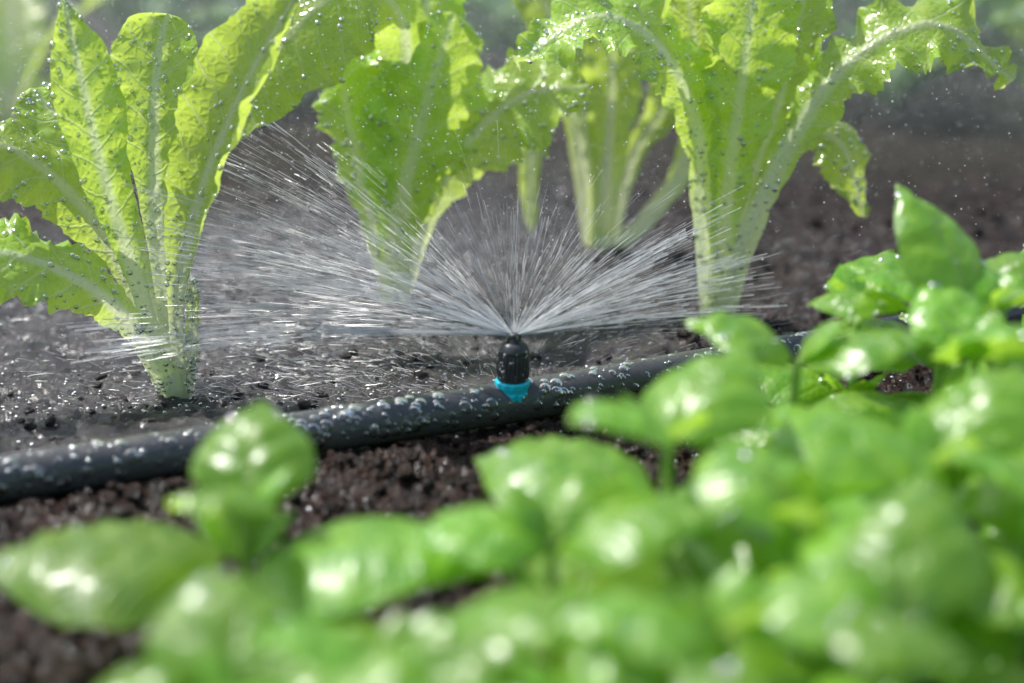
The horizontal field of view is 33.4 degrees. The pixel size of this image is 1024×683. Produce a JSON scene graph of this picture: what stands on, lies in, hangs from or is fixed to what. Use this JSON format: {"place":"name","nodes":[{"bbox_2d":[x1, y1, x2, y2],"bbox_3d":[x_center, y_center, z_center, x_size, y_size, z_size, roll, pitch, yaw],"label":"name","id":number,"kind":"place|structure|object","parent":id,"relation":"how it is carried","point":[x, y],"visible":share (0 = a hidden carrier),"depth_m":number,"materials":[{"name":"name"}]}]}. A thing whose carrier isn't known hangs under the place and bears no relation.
{"place":"outdoors","nodes":[
{"label":"outdoors","id":0,"kind":"place"},
{"bbox_2d":[4,121,858,405],"bbox_3d":[-0.058,-0.067,0.890,0.496,0.135,0.366,0,18,0],"label":"water spray","id":1,"kind":"object","parent":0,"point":[500,328],"visible":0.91,"depth_m":0.76,"materials":[{"name":"liquid"}]},
{"bbox_2d":[0,0,1023,682],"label":"soil","id":2,"kind":"structure","parent":0,"point":[940,176],"depth_m":0.94,"materials":[{"name":"soil"}]},
{"bbox_2d":[0,0,101,121],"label":"lettuce plant","id":3,"kind":"object","parent":2,"relation":"on","point":[26,52],"visible":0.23,"depth_m":1.38,"materials":[{"name":"green plant"}]},
{"bbox_2d":[104,664,183,682],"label":"basil plant","id":4,"kind":"object","parent":2,"relation":"on","point":[148,673],"visible":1,"depth_m":0.43,"materials":[{"name":"green plant"}]},
{"bbox_2d":[56,0,235,27],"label":"lettuce plant","id":5,"kind":"object","parent":2,"relation":"on","point":[118,12],"visible":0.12,"depth_m":1.65,"materials":[{"name":"green plant"}]},
{"bbox_2d":[0,0,300,398],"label":"lettuce plant","id":6,"kind":"object","parent":2,"relation":"on","point":[103,147],"visible":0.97,"depth_m":0.77,"materials":[{"name":"green plant"}]},
{"bbox_2d":[146,570,306,682],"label":"basil plant","id":7,"kind":"object","parent":2,"relation":"on","point":[205,625],"visible":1,"depth_m":0.43,"materials":[{"name":"green plant"}]},
{"bbox_2d":[0,399,499,630],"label":"basil plant","id":8,"kind":"object","parent":2,"relation":"on","point":[252,464],"visible":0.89,"depth_m":0.52,"materials":[{"name":"green plant"}]},
{"bbox_2d":[195,0,324,107],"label":"lettuce plant","id":9,"kind":"object","parent":2,"relation":"on","point":[215,17],"visible":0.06,"depth_m":1.51,"materials":[{"name":"green plant"}]},
{"bbox_2d":[324,633,438,682],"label":"basil plant","id":10,"kind":"object","parent":2,"relation":"on","point":[405,661],"visible":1,"depth_m":0.41,"materials":[{"name":"green plant"}]},
{"bbox_2d":[246,610,531,682],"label":"basil plant","id":11,"kind":"object","parent":2,"relation":"on","point":[323,649],"visible":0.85,"depth_m":0.44,"materials":[{"name":"green plant"}]},
{"bbox_2d":[240,0,589,303],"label":"lettuce plant","id":12,"kind":"object","parent":2,"relation":"on","point":[326,18],"visible":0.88,"depth_m":0.89,"materials":[{"name":"green plant"}]},
{"bbox_2d":[0,304,1023,502],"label":"irrigation pipe","id":13,"kind":"object","parent":2,"relation":"on","point":[94,464],"visible":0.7,"depth_m":0.72,"materials":[{"name":"black plastic"}]},
{"bbox_2d":[495,332,529,402],"bbox_3d":[0.000,0.011,0.749,0.016,0.032,0.016,2,21,-1],"label":"sprinkler head","id":14,"kind":"object","parent":13,"relation":"on","point":[512,381],"visible":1,"depth_m":0.74},
{"bbox_2d":[468,0,585,64],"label":"lettuce plant","id":15,"kind":"object","parent":2,"relation":"on","point":[506,10],"visible":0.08,"depth_m":1.50,"materials":[{"name":"green plant"}]},
{"bbox_2d":[45,0,1023,78],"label":"background foliage","id":16,"kind":"object","parent":2,"relation":"on","point":[505,40],"visible":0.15,"depth_m":1.54,"materials":[{"name":"green plant"}]},
{"bbox_2d":[406,474,727,682],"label":"basil plant","id":17,"kind":"object","parent":2,"relation":"on","point":[609,546],"visible":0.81,"depth_m":0.49,"materials":[{"name":"green plant"}]},
{"bbox_2d":[487,633,668,682],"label":"basil plant","id":18,"kind":"object","parent":2,"relation":"on","point":[587,658],"visible":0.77,"depth_m":0.43,"materials":[{"name":"green plant"}]},
{"bbox_2d":[511,0,689,250],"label":"lettuce plant","id":19,"kind":"object","parent":2,"relation":"on","point":[619,176],"visible":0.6,"depth_m":1.04,"materials":[{"name":"green plant"}]},
{"bbox_2d":[474,346,798,584],"bbox_3d":[0.055,0.058,0.559,0.136,0.095,0.095,0,18,0],"label":"basil plant","id":20,"kind":"object","parent":2,"relation":"on","point":[702,400],"visible":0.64,"depth_m":0.55,"materials":[{"name":"green plant"}]},
{"bbox_2d":[557,562,876,682],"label":"basil plant","id":21,"kind":"object","parent":2,"relation":"on","point":[796,609],"visible":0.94,"depth_m":0.44,"materials":[{"name":"green plant"}]},
{"bbox_2d":[674,665,761,682],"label":"basil plant","id":22,"kind":"object","parent":2,"relation":"on","point":[715,674],"visible":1,"depth_m":0.40,"materials":[{"name":"green plant"}]},
{"bbox_2d":[512,0,1017,317],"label":"lettuce plant","id":23,"kind":"object","parent":2,"relation":"on","point":[786,48],"visible":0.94,"depth_m":0.85,"materials":[{"name":"green plant"}]},
{"bbox_2d":[659,440,955,682],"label":"basil plant","id":24,"kind":"object","parent":2,"relation":"on","point":[769,490],"visible":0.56,"depth_m":0.51,"materials":[{"name":"green plant"}]},
{"bbox_2d":[684,311,937,447],"bbox_3d":[0.103,0.036,0.629,0.092,0.092,0.092,-17,24,-42],"label":"basil plant","id":25,"kind":"object","parent":2,"relation":"on","point":[826,351],"visible":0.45,"depth_m":0.61,"materials":[{"name":"green plant"}]},
{"bbox_2d":[757,249,931,406],"bbox_3d":[0.144,0.015,0.702,0.095,0.088,0.088,-6,19,-19],"label":"basil plant","id":26,"kind":"object","parent":2,"relation":"on","point":[850,298],"visible":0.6,"depth_m":0.70,"materials":[{"name":"green plant"}]},
{"bbox_2d":[832,0,856,22],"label":"lettuce plant","id":27,"kind":"object","parent":2,"relation":"on","point":[853,8],"visible":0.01,"depth_m":1.72,"materials":[{"name":"plant"}]},
{"bbox_2d":[767,366,1023,682],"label":"basil plant","id":28,"kind":"object","parent":2,"relation":"on","point":[840,453],"visible":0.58,"depth_m":0.54,"materials":[{"name":"green plant"}]},
{"bbox_2d":[812,252,1023,412],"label":"basil plant","id":29,"kind":"object","parent":2,"relation":"on","point":[946,374],"visible":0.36,"depth_m":0.67,"materials":[{"name":"green plant"}]},
{"bbox_2d":[817,475,1023,682],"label":"basil plant","id":30,"kind":"object","parent":2,"relation":"on","point":[912,550],"visible":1,"depth_m":0.45,"materials":[{"name":"green plant"}]},
{"bbox_2d":[832,0,1023,112],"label":"lettuce plant","id":31,"kind":"object","parent":2,"relation":"on","point":[901,86],"visible":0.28,"depth_m":1.45,"materials":[{"name":"green plant"}]},
{"bbox_2d":[857,283,1023,533],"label":"basil plant","id":32,"kind":"object","parent":2,"relation":"on","point":[960,325],"visible":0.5,"depth_m":0.62,"materials":[{"name":"green plant"}]},
{"bbox_2d":[894,184,1023,492],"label":"basil plant","id":33,"kind":"object","parent":2,"relation":"on","point":[936,245],"visible":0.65,"depth_m":0.65,"materials":[{"name":"green plant"}]},
{"bbox_2d":[898,248,1023,325],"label":"basil plant","id":34,"kind":"object","parent":2,"relation":"on","point":[904,317],"visible":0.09,"depth_m":0.75,"materials":[{"name":"green plant"}]},
{"bbox_2d":[927,447,1023,682],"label":"basil plant","id":35,"kind":"object","parent":2,"relation":"on","point":[998,508],"visible":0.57,"depth_m":0.51,"materials":[{"name":"green plant"}]},
{"bbox_2d":[995,0,1023,90],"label":"lettuce plant","id":36,"kind":"object","parent":2,"relation":"on","point":[1013,32],"visible":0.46,"depth_m":1.50,"materials":[{"name":"green plant"}]},
{"bbox_2d":[0,0,1023,372],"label":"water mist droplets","id":37,"kind":"object","parent":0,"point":[478,96],"visible":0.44,"depth_m":0.88}
]}

